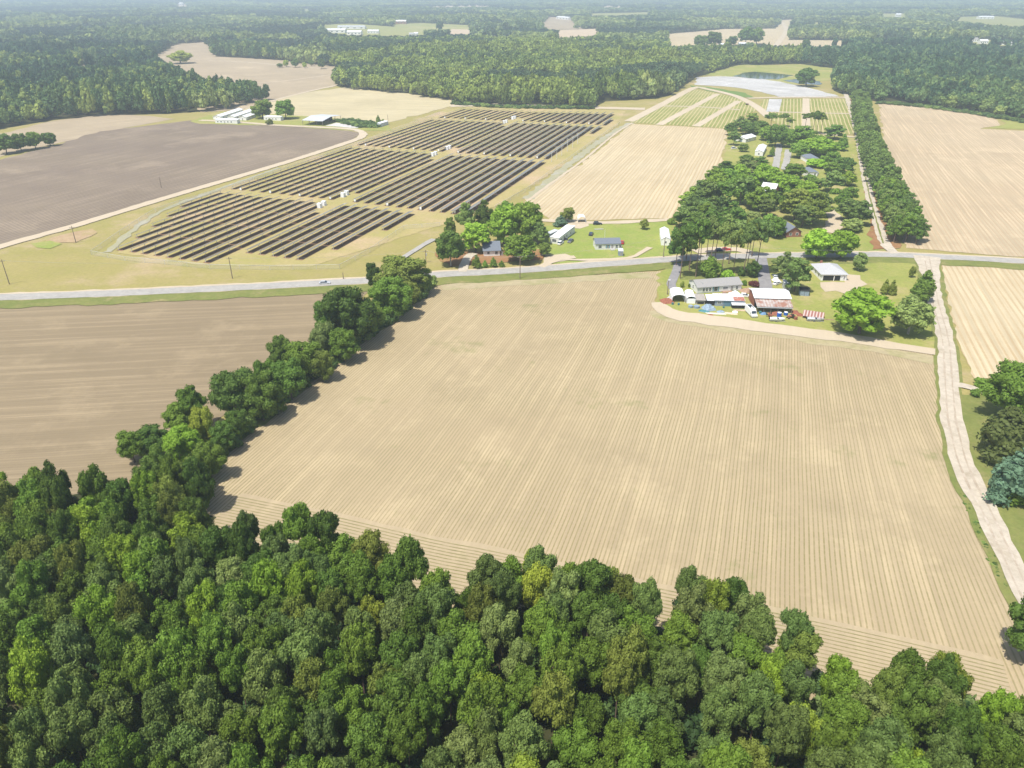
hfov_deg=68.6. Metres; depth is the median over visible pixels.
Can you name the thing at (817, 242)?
broadleaf tree
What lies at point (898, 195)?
pine tree
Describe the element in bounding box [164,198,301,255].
solar panel row
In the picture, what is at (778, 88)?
field
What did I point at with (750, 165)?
pine tree
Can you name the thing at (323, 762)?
pine tree
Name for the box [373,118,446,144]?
solar panel row
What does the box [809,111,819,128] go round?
pine tree
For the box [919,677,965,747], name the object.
pine tree
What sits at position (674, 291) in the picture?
carport canopy
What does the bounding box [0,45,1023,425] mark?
ground
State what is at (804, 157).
house
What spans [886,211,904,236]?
pine tree
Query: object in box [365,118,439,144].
solar panel row
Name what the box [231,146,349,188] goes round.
solar panel row
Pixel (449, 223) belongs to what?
pine tree
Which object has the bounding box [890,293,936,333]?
broadleaf tree
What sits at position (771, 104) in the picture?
plastic mulch
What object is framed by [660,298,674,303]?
scrap heap
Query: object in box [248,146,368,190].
solar panel row
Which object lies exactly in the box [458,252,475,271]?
driveway
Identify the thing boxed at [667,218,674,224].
shrub
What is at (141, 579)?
broadleaf tree
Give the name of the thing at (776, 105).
plastic mulch
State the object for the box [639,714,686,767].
broadleaf tree
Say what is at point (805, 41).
broadleaf tree
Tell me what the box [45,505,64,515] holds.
broadleaf tree
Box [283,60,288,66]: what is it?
broadleaf tree
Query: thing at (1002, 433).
cedar tree
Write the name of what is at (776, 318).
boat
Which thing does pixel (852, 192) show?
broadleaf tree
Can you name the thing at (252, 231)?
solar panel row
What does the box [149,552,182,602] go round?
pine tree
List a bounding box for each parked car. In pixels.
[319,280,330,283]
[772,281,781,284]
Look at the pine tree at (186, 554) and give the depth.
133.71 m
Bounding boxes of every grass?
[32,241,61,248]
[118,107,624,266]
[191,112,393,130]
[229,285,436,451]
[536,221,672,263]
[656,262,934,348]
[671,131,877,255]
[962,395,1023,546]
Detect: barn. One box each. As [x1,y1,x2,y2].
[302,114,340,125]
[748,288,792,313]
[762,182,778,190]
[976,16,993,18]
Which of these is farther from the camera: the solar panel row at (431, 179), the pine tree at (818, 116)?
the pine tree at (818, 116)
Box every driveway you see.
[403,238,434,256]
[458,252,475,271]
[538,255,575,266]
[562,247,651,260]
[666,263,682,288]
[692,247,753,253]
[755,257,771,287]
[772,143,782,167]
[781,149,790,168]
[822,209,843,232]
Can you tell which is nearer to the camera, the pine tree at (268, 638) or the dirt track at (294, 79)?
the pine tree at (268, 638)
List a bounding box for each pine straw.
[435,249,543,266]
[681,265,757,279]
[851,99,901,248]
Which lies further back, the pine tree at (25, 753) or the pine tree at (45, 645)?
the pine tree at (45, 645)
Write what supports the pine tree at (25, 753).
on the forest floor at (447, 728)
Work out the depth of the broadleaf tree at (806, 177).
452.88 m
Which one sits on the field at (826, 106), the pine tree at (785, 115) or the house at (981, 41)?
the pine tree at (785, 115)
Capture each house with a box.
[482,241,502,255]
[556,16,570,19]
[736,134,756,142]
[783,221,801,236]
[800,154,818,161]
[802,167,817,175]
[811,260,848,280]
[977,39,988,43]
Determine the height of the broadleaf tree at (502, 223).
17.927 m
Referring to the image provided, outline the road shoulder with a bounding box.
[0,251,1023,299]
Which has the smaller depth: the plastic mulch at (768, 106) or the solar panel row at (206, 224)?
the solar panel row at (206, 224)
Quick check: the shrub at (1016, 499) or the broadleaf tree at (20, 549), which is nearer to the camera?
the broadleaf tree at (20, 549)
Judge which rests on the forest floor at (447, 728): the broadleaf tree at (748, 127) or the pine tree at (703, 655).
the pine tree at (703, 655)
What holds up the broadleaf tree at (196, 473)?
on the field at (618, 425)
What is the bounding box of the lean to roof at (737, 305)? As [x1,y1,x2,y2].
[731,302,745,308]
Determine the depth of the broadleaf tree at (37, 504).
147.49 m
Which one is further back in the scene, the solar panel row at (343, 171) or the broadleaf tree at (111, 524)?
the solar panel row at (343, 171)
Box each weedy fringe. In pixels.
[441,272,651,289]
[649,311,933,363]
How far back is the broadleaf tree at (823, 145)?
517.70 m
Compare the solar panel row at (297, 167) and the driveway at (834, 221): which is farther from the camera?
the solar panel row at (297, 167)
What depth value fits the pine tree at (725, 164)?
463.12 m
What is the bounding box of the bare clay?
[46,229,96,242]
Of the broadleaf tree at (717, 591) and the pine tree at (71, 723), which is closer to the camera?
the pine tree at (71, 723)
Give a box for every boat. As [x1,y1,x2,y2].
[769,317,784,321]
[806,317,823,321]
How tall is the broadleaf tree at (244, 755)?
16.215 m
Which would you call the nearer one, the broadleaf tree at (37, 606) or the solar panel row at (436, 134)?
the broadleaf tree at (37, 606)
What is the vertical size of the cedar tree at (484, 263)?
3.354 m
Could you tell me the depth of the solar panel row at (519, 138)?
582.17 m
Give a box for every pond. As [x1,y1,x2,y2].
[734,72,792,78]
[784,79,821,84]
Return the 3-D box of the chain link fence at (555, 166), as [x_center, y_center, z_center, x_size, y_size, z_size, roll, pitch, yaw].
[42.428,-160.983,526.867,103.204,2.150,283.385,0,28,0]
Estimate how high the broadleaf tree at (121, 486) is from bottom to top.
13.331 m
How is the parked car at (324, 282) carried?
on the road at (21, 296)
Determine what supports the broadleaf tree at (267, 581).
on the forest floor at (447, 728)
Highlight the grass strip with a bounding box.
[850,107,883,242]
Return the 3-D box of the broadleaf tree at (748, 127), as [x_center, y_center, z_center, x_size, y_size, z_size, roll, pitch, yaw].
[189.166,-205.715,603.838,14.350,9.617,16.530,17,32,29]
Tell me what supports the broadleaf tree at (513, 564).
on the field at (618, 425)
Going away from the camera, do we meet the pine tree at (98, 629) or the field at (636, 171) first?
the pine tree at (98, 629)
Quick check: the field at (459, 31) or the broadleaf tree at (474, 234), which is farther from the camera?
the field at (459, 31)
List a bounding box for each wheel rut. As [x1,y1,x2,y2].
[924,256,1022,598]
[929,256,1023,581]
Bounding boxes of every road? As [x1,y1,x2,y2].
[0,252,1023,299]
[913,255,1023,603]
[958,383,981,392]
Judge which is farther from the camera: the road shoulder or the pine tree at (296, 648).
the road shoulder
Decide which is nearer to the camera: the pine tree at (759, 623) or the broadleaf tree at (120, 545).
the pine tree at (759, 623)
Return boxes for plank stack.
[705,312,725,314]
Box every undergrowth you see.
[6,491,979,767]
[208,100,1023,585]
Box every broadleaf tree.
[0,133,15,153]
[0,471,18,490]
[0,478,20,519]
[0,513,14,525]
[0,522,17,535]
[0,530,19,564]
[0,591,36,620]
[0,641,10,695]
[6,533,50,564]
[6,635,57,709]
[11,133,29,150]
[13,477,40,518]
[13,510,50,551]
[14,497,49,526]
[22,466,40,482]
[25,131,43,148]
[25,591,53,620]
[35,459,75,505]
[39,473,71,509]
[40,132,56,145]
[42,535,84,586]
[44,592,75,623]
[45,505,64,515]
[45,508,84,556]
[51,756,94,767]
[52,538,87,581]
[66,494,100,511]
[68,504,98,560]
[71,583,118,635]
[75,462,109,504]
[85,520,101,551]
[85,535,115,561]
[96,495,122,520]
[96,510,135,539]
[100,488,129,521]
[101,532,137,582]
[105,477,135,517]
[115,429,145,462]
[122,549,152,590]
[126,569,156,622]
[129,469,156,513]
[130,456,159,501]
[130,518,161,545]
[135,423,167,454]
[136,510,170,544]
[137,493,157,514]
[142,443,174,464]
[147,473,185,510]
[147,751,182,767]
[153,626,202,694]
[156,456,187,495]
[156,490,182,527]
[160,401,190,428]
[161,422,202,461]
[166,50,192,63]
[166,515,203,556]
[170,511,204,539]
[177,454,198,496]
[178,495,214,528]
[178,657,220,693]
[181,455,215,508]
[184,577,217,627]
[186,535,205,560]
[187,527,218,569]
[188,405,213,442]
[190,440,227,477]
[207,366,253,411]
[207,420,236,453]
[207,642,235,674]
[224,409,249,434]
[226,741,275,767]
[241,370,276,420]
[247,557,287,611]
[250,99,272,117]
[251,359,273,385]
[260,520,287,541]
[265,334,289,362]
[268,357,306,399]
[271,385,287,414]
[274,99,294,118]
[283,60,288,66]
[283,341,320,373]
[284,556,318,607]
[284,753,317,767]
[290,58,299,65]
[301,687,348,757]
[308,321,334,351]
[309,349,334,380]
[313,300,337,327]
[317,59,325,66]
[317,285,376,343]
[321,646,354,682]
[328,327,360,361]
[351,528,390,571]
[358,594,386,647]
[366,262,382,285]
[367,276,413,317]
[367,301,386,331]
[372,255,427,288]
[403,280,420,302]
[413,268,432,289]
[417,566,454,611]
[435,230,466,265]
[454,586,471,623]
[460,221,490,251]
[467,671,506,703]
[486,204,520,243]
[496,200,514,208]
[497,554,522,605]
[503,233,536,261]
[507,751,539,767]
[513,200,542,235]
[520,548,543,588]
[521,560,552,607]
[537,242,551,255]
[543,565,580,622]
[548,715,603,767]
[557,619,588,649]
[560,207,574,219]
[560,561,583,591]
[583,751,616,767]
[600,565,619,599]
[608,572,634,603]
[639,219,648,227]
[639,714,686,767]
[658,609,698,653]
[671,581,714,643]
[694,35,708,45]
[699,577,729,612]
[700,738,752,767]
[703,173,725,195]
[705,31,722,44]
[722,168,738,177]
[725,36,738,43]
[731,163,750,174]
[731,173,752,200]
[732,591,770,632]
[733,736,770,767]
[736,220,746,229]
[737,26,754,41]
[738,143,748,150]
[739,122,755,133]
[739,154,753,160]
[744,186,777,209]
[745,211,762,219]
[745,260,762,276]
[752,162,783,184]
[753,27,764,43]
[753,120,769,126]
[753,126,761,133]
[756,657,785,720]
[758,126,769,140]
[762,213,776,220]
[765,124,787,146]
[768,217,786,223]
[769,217,786,237]
[770,173,803,193]
[770,189,781,205]
[778,190,791,212]
[779,132,795,146]
[782,163,807,175]
[787,125,817,141]
[789,141,810,157]
[789,700,824,760]
[795,67,819,86]
[795,180,819,193]
[798,137,817,153]
[800,228,835,258]
[802,39,810,45]
[802,174,816,180]
[805,719,855,767]
[806,158,827,166]
[806,178,821,188]
[809,136,839,155]
[819,653,858,698]
[819,691,871,739]
[820,151,840,163]
[820,672,870,714]
[823,162,842,172]
[827,229,860,258]
[831,286,897,333]
[832,157,857,173]
[834,191,850,205]
[840,218,863,230]
[841,170,858,185]
[842,187,859,198]
[853,252,868,270]
[887,742,932,767]
[889,674,943,746]
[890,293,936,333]
[909,266,916,276]
[909,735,924,758]
[926,650,974,698]
[974,686,1022,738]
[974,743,1023,767]
[976,358,1023,413]
[1004,596,1023,651]
[1018,694,1023,715]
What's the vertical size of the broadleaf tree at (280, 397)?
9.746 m
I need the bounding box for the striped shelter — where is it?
[802,310,824,318]
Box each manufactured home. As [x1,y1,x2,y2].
[593,237,621,250]
[689,277,742,293]
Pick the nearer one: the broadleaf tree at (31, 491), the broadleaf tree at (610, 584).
the broadleaf tree at (610, 584)
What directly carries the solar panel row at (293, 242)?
on the bare soil
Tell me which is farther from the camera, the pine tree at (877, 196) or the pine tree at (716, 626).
the pine tree at (877, 196)
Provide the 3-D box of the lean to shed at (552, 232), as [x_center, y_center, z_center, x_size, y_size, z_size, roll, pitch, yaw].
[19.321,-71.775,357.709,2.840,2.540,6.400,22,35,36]
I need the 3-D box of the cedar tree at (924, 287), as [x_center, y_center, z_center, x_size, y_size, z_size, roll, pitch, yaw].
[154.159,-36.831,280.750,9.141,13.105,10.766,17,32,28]
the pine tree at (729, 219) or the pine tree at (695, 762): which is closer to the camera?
the pine tree at (695, 762)
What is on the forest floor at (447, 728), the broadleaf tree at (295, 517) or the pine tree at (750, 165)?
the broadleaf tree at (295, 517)
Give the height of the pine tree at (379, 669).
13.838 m
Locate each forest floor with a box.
[0,3,1023,128]
[7,494,930,767]
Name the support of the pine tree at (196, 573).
on the forest floor at (447, 728)
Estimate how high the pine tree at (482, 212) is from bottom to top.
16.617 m
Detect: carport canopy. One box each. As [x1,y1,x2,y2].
[669,287,685,301]
[685,289,695,303]
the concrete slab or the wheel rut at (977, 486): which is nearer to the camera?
the wheel rut at (977, 486)
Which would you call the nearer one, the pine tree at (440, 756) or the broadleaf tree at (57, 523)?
the pine tree at (440, 756)
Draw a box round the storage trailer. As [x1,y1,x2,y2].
[377,120,387,126]
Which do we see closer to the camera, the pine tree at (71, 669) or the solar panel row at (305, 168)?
the pine tree at (71, 669)
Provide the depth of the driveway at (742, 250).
337.53 m
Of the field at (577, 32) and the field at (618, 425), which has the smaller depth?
the field at (618, 425)
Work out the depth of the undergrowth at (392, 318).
633.89 m
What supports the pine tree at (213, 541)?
on the forest floor at (447, 728)
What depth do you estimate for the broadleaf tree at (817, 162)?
490.68 m
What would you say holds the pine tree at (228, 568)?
on the forest floor at (447, 728)
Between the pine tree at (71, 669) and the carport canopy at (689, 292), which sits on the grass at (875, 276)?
the carport canopy at (689, 292)
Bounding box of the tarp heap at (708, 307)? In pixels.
[701,304,715,310]
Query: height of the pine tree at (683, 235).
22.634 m
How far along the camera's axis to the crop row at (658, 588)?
155.92 m
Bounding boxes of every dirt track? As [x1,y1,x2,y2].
[0,120,367,248]
[208,60,325,68]
[248,85,336,108]
[262,75,325,82]
[450,104,644,109]
[525,123,631,201]
[542,218,668,223]
[625,86,768,120]
[651,302,934,354]
[655,94,719,124]
[680,106,740,109]
[693,101,741,126]
[749,97,843,98]
[773,21,787,45]
[787,112,849,113]
[802,98,810,125]
[843,92,898,253]
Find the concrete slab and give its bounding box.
[326,123,356,127]
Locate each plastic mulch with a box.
[766,99,771,111]
[769,99,773,111]
[771,99,776,111]
[774,99,778,111]
[776,99,781,111]
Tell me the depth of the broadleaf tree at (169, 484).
158.08 m
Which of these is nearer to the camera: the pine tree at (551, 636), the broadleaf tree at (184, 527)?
the pine tree at (551, 636)
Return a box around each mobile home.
[215,118,239,123]
[263,115,283,120]
[550,225,574,243]
[659,226,670,245]
[755,144,766,155]
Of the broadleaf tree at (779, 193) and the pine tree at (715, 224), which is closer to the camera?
the pine tree at (715, 224)
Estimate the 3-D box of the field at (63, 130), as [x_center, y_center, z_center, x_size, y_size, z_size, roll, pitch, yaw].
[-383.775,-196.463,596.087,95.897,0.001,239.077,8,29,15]
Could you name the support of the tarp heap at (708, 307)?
on the grass at (875, 276)
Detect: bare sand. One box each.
[544,254,572,262]
[567,219,588,228]
[820,274,866,293]
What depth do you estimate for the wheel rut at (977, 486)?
192.23 m
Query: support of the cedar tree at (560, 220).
on the grass at (629, 234)
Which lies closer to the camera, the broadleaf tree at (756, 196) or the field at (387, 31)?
the broadleaf tree at (756, 196)
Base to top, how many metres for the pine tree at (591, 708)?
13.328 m
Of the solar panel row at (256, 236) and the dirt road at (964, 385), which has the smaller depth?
the dirt road at (964, 385)
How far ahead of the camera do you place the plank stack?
272.39 m
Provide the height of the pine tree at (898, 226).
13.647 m
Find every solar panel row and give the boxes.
[117,194,259,248]
[130,195,269,251]
[135,193,249,237]
[140,196,279,253]
[151,192,240,226]
[152,197,290,255]
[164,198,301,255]
[167,191,229,213]
[178,199,312,258]
[181,190,220,203]
[190,202,319,260]
[202,209,317,262]
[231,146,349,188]
[240,145,361,187]
[245,202,348,250]
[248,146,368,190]
[259,147,374,191]
[259,204,356,253]
[268,148,382,190]
[271,205,368,255]
[278,148,392,193]
[282,206,379,257]
[288,149,399,192]
[297,207,390,259]
[299,149,409,193]
[308,150,415,196]
[317,151,424,196]
[329,153,429,196]
[331,209,400,248]
[354,153,452,198]
[354,157,430,191]
[358,117,434,144]
[363,154,460,200]
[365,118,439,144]
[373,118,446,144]
[374,154,472,201]
[381,119,450,146]
[382,210,413,229]
[385,155,479,205]
[388,119,459,147]
[395,155,490,206]
[398,119,467,145]
[405,119,474,147]
[406,156,498,207]
[411,120,479,147]
[418,157,507,209]
[421,120,487,147]
[428,158,515,210]
[429,120,495,148]
[439,158,525,211]
[440,121,501,149]
[451,159,533,213]
[455,124,502,147]
[457,121,517,150]
[466,121,526,151]
[469,160,543,209]
[474,122,533,151]
[482,122,541,152]
[492,123,547,152]
[500,123,555,153]
[508,123,563,154]
[517,124,570,156]
[526,124,578,155]
[534,124,586,156]
[544,125,592,158]
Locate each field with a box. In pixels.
[0,114,170,156]
[0,120,358,243]
[0,291,366,494]
[158,42,337,111]
[206,271,1023,699]
[243,87,452,121]
[324,23,423,35]
[394,23,468,30]
[433,5,484,6]
[450,29,469,33]
[524,124,727,219]
[544,17,581,29]
[559,29,597,37]
[592,12,647,15]
[630,89,755,127]
[669,20,841,46]
[690,85,752,97]
[694,76,836,96]
[705,64,832,84]
[760,98,854,135]
[878,104,1023,256]
[883,13,905,16]
[942,265,1023,377]
[952,16,1023,26]
[989,118,1023,128]
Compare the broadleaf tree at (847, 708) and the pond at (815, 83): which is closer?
the broadleaf tree at (847, 708)
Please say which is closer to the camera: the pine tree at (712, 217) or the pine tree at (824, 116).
the pine tree at (712, 217)
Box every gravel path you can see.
[104,167,279,251]
[523,123,634,198]
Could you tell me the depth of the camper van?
270.01 m
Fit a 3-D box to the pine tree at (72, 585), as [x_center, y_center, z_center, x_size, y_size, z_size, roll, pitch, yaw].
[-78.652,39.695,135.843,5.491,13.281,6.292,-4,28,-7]
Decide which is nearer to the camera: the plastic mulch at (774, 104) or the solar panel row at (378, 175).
the solar panel row at (378, 175)
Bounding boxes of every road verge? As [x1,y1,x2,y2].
[0,257,1023,308]
[913,258,1023,626]
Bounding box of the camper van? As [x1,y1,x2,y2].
[745,304,757,316]
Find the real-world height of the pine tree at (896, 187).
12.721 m
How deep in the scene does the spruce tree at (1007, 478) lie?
169.86 m
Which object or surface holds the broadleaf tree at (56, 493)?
on the forest floor at (447, 728)
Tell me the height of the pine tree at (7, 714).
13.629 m
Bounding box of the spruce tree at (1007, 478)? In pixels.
[982,448,1023,507]
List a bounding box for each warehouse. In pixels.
[326,28,346,32]
[337,25,365,28]
[347,30,362,34]
[367,30,379,32]
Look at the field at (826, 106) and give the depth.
711.44 m
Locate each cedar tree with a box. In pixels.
[471,255,481,268]
[482,260,488,267]
[489,257,497,266]
[498,260,504,266]
[552,215,567,226]
[769,146,774,155]
[839,133,848,150]
[880,279,889,293]
[887,280,897,295]
[909,270,936,300]
[976,405,1023,464]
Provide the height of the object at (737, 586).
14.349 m
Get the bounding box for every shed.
[212,108,242,119]
[227,109,250,118]
[239,113,255,119]
[548,229,557,237]
[618,248,623,255]
[694,294,705,303]
[705,294,714,304]
[712,293,744,305]
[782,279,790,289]
[799,287,809,295]
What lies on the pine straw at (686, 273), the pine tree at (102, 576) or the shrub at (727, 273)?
the shrub at (727, 273)
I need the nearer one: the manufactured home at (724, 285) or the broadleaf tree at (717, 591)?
the broadleaf tree at (717, 591)
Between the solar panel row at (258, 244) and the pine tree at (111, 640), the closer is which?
the pine tree at (111, 640)
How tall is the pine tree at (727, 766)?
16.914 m
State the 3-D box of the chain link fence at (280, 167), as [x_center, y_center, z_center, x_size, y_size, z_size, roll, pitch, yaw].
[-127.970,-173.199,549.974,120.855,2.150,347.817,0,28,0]
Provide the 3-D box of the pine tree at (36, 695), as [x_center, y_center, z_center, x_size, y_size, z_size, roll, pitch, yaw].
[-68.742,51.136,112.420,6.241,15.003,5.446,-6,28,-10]
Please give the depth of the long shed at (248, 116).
672.53 m
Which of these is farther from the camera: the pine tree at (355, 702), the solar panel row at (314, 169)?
the solar panel row at (314, 169)
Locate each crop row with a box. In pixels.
[215,522,979,699]
[215,525,873,677]
[216,519,981,696]
[217,516,984,692]
[222,511,1010,691]
[222,514,995,691]
[227,506,1008,682]
[227,509,1009,686]
[231,504,1007,678]
[232,501,1006,674]
[235,499,1004,669]
[239,497,1003,665]
[256,537,869,680]
[256,540,871,685]
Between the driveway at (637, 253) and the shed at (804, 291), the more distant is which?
the driveway at (637, 253)
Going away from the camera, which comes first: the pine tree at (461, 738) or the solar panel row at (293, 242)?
the pine tree at (461, 738)
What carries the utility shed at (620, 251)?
on the grass at (629, 234)
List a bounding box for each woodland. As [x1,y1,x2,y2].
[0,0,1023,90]
[0,33,280,123]
[328,33,802,105]
[800,34,1023,102]
[831,68,1023,116]
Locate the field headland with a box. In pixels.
[212,493,1010,700]
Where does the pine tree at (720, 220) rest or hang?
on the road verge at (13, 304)
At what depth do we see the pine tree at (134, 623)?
122.51 m
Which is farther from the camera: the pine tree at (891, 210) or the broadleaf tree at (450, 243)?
the pine tree at (891, 210)
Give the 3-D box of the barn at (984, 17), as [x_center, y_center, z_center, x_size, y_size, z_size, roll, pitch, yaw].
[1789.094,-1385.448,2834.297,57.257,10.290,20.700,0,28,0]
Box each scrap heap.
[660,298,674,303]
[739,288,749,292]
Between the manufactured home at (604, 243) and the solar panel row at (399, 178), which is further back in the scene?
the solar panel row at (399, 178)
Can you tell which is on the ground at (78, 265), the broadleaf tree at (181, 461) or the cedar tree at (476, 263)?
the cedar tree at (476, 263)
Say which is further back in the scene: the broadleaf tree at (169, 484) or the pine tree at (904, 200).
the pine tree at (904, 200)
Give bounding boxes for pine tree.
[0,559,15,575]
[0,566,18,607]
[0,611,18,647]
[0,656,13,706]
[0,690,13,723]
[0,723,14,767]
[4,730,52,767]
[6,706,49,749]
[8,558,51,607]
[11,640,51,665]
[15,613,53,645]
[23,687,59,718]
[31,553,58,593]
[43,667,91,715]
[43,698,97,760]
[48,612,89,668]
[50,623,99,681]
[55,567,87,604]
[61,662,96,687]
[83,562,121,597]
[84,553,120,577]
[86,686,140,730]
[86,712,122,759]
[88,668,135,699]
[90,622,104,650]
[93,724,148,767]
[94,620,133,670]
[114,580,152,622]
[115,612,157,647]
[118,633,151,680]
[126,645,166,692]
[135,531,163,549]
[137,534,171,593]
[137,719,179,767]
[141,681,185,727]
[148,598,185,632]
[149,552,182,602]
[164,721,207,767]
[166,619,198,638]
[173,536,204,578]
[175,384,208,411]
[177,557,216,606]
[178,675,224,736]
[193,610,236,666]
[197,735,237,767]
[198,523,230,566]
[209,578,236,612]
[210,698,261,733]
[214,554,246,585]
[214,643,248,707]
[218,709,258,744]
[220,600,256,644]
[221,578,259,617]
[227,521,259,561]
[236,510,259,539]
[239,547,272,582]
[241,622,284,662]
[241,647,286,703]
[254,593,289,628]
[257,694,305,762]
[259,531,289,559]
[263,609,295,676]
[263,683,306,749]
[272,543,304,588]
[275,630,323,675]
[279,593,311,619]
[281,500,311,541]
[292,654,330,702]
[293,607,340,658]
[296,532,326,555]
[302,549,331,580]
[304,705,341,754]
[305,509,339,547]
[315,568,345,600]
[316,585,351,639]
[317,664,352,703]
[317,757,333,767]
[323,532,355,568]
[326,753,355,767]
[332,684,372,730]
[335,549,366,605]
[339,605,380,676]
[339,620,379,692]
[343,711,392,763]
[345,558,380,601]
[355,753,400,767]
[366,661,400,695]
[370,670,414,719]
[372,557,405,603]
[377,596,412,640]
[378,629,420,670]
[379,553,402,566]
[385,703,426,765]
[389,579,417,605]
[393,533,429,582]
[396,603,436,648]
[401,652,438,689]
[408,681,445,749]
[413,581,455,635]
[420,631,456,665]
[422,745,462,767]
[428,659,467,725]
[436,607,479,646]
[443,722,487,767]
[444,217,455,231]
[452,626,493,678]
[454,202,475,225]
[456,677,505,733]
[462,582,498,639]
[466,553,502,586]
[466,754,501,767]
[471,704,500,759]
[474,199,492,224]
[479,602,519,668]
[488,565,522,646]
[498,700,520,745]
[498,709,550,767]
[500,637,533,704]
[502,662,543,710]
[521,597,560,658]
[523,543,557,571]
[530,221,548,242]
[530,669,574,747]
[538,618,570,656]
[539,639,584,699]
[546,591,569,620]
[546,760,560,767]
[570,591,602,635]
[571,691,605,734]
[573,558,612,600]
[574,636,609,695]
[587,607,628,643]
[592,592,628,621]
[597,715,644,764]
[602,644,637,717]
[610,622,648,676]
[614,604,657,640]
[614,676,657,707]
[618,691,657,731]
[618,735,652,767]
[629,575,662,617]
[641,633,669,683]
[649,685,685,735]
[652,644,699,699]
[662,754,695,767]
[667,226,685,264]
[672,226,695,278]
[673,211,682,226]
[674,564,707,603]
[675,204,698,220]
[678,187,697,204]
[681,211,705,225]
[683,189,711,206]
[684,223,698,258]
[684,757,701,767]
[687,221,698,270]
[688,218,711,276]
[689,180,705,191]
[691,642,711,706]
[692,198,716,208]
[696,731,729,767]
[697,202,712,216]
[697,609,740,652]
[699,181,724,201]
[699,232,713,264]
[699,683,745,736]
[700,647,748,697]
[701,215,717,255]
[702,167,728,179]
[704,207,723,217]
[705,765,733,767]
[710,219,720,255]
[712,161,733,169]
[712,195,730,214]
[715,215,726,256]
[716,178,742,205]
[717,221,738,267]
[722,200,747,220]
[722,213,739,225]
[724,122,738,131]
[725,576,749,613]
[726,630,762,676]
[727,130,741,144]
[728,223,742,263]
[729,177,755,217]
[730,228,744,271]
[734,116,751,128]
[736,158,758,170]
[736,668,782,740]
[738,220,758,275]
[738,604,777,665]
[742,181,757,205]
[746,112,758,122]
[746,217,759,272]
[753,156,769,164]
[754,217,777,261]
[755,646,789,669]
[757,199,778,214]
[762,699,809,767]
[764,113,777,125]
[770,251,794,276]
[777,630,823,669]
[778,113,789,122]
[779,607,814,649]
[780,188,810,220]
[780,659,817,704]
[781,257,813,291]
[786,117,795,124]
[792,205,818,226]
[795,191,834,224]
[802,113,810,125]
[804,745,847,767]
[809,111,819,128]
[813,112,823,127]
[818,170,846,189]
[820,113,828,133]
[823,124,846,138]
[824,192,834,210]
[835,198,858,218]
[843,677,892,726]
[845,740,896,767]
[848,200,873,219]
[856,714,913,755]
[870,171,883,194]
[870,661,907,708]
[873,175,885,192]
[874,186,884,199]
[875,179,888,191]
[876,194,891,206]
[878,183,894,196]
[878,197,896,212]
[880,188,895,202]
[882,200,894,222]
[883,205,899,221]
[885,201,900,221]
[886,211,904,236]
[886,214,906,241]
[888,646,933,682]
[892,184,903,190]
[895,192,903,199]
[897,198,906,207]
[898,200,903,208]
[898,215,918,241]
[901,189,910,194]
[904,192,919,203]
[904,212,919,238]
[910,202,923,218]
[910,205,923,217]
[910,218,925,243]
[916,218,931,240]
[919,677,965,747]
[922,726,973,767]
[926,653,968,695]
[937,702,984,755]
[939,763,964,767]
[972,721,1022,761]
[999,711,1023,746]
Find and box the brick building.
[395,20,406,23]
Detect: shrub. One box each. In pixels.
[265,119,272,124]
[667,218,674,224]
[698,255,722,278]
[719,269,734,277]
[738,266,745,275]
[748,280,759,286]
[828,188,841,193]
[970,388,979,396]
[973,377,987,387]
[1006,493,1023,506]
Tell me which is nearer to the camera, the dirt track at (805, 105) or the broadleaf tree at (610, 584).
the broadleaf tree at (610, 584)
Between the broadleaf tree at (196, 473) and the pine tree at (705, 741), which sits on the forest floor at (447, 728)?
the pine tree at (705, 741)
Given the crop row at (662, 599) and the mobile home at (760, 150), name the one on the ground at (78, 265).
the mobile home at (760, 150)
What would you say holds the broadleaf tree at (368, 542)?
on the forest floor at (447, 728)
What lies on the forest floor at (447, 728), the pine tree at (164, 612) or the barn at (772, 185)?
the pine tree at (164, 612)
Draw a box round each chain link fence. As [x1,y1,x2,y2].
[90,250,339,268]
[155,115,429,209]
[503,127,611,200]
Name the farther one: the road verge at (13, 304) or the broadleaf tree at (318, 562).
the road verge at (13, 304)
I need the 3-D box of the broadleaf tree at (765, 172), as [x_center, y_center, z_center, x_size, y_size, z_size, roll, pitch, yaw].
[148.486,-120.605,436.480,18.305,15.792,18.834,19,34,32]
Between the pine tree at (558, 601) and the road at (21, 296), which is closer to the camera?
the pine tree at (558, 601)
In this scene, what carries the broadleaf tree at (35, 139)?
on the ground at (78, 265)
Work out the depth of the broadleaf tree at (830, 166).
471.39 m
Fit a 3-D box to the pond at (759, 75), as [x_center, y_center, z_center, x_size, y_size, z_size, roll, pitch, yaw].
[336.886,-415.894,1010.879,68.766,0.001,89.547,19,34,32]
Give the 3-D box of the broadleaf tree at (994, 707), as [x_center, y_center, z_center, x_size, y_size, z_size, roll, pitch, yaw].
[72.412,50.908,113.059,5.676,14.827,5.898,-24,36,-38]
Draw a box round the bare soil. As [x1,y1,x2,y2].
[118,109,614,263]
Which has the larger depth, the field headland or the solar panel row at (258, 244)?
the solar panel row at (258, 244)
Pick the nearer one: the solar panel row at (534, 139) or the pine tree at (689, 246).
the pine tree at (689, 246)

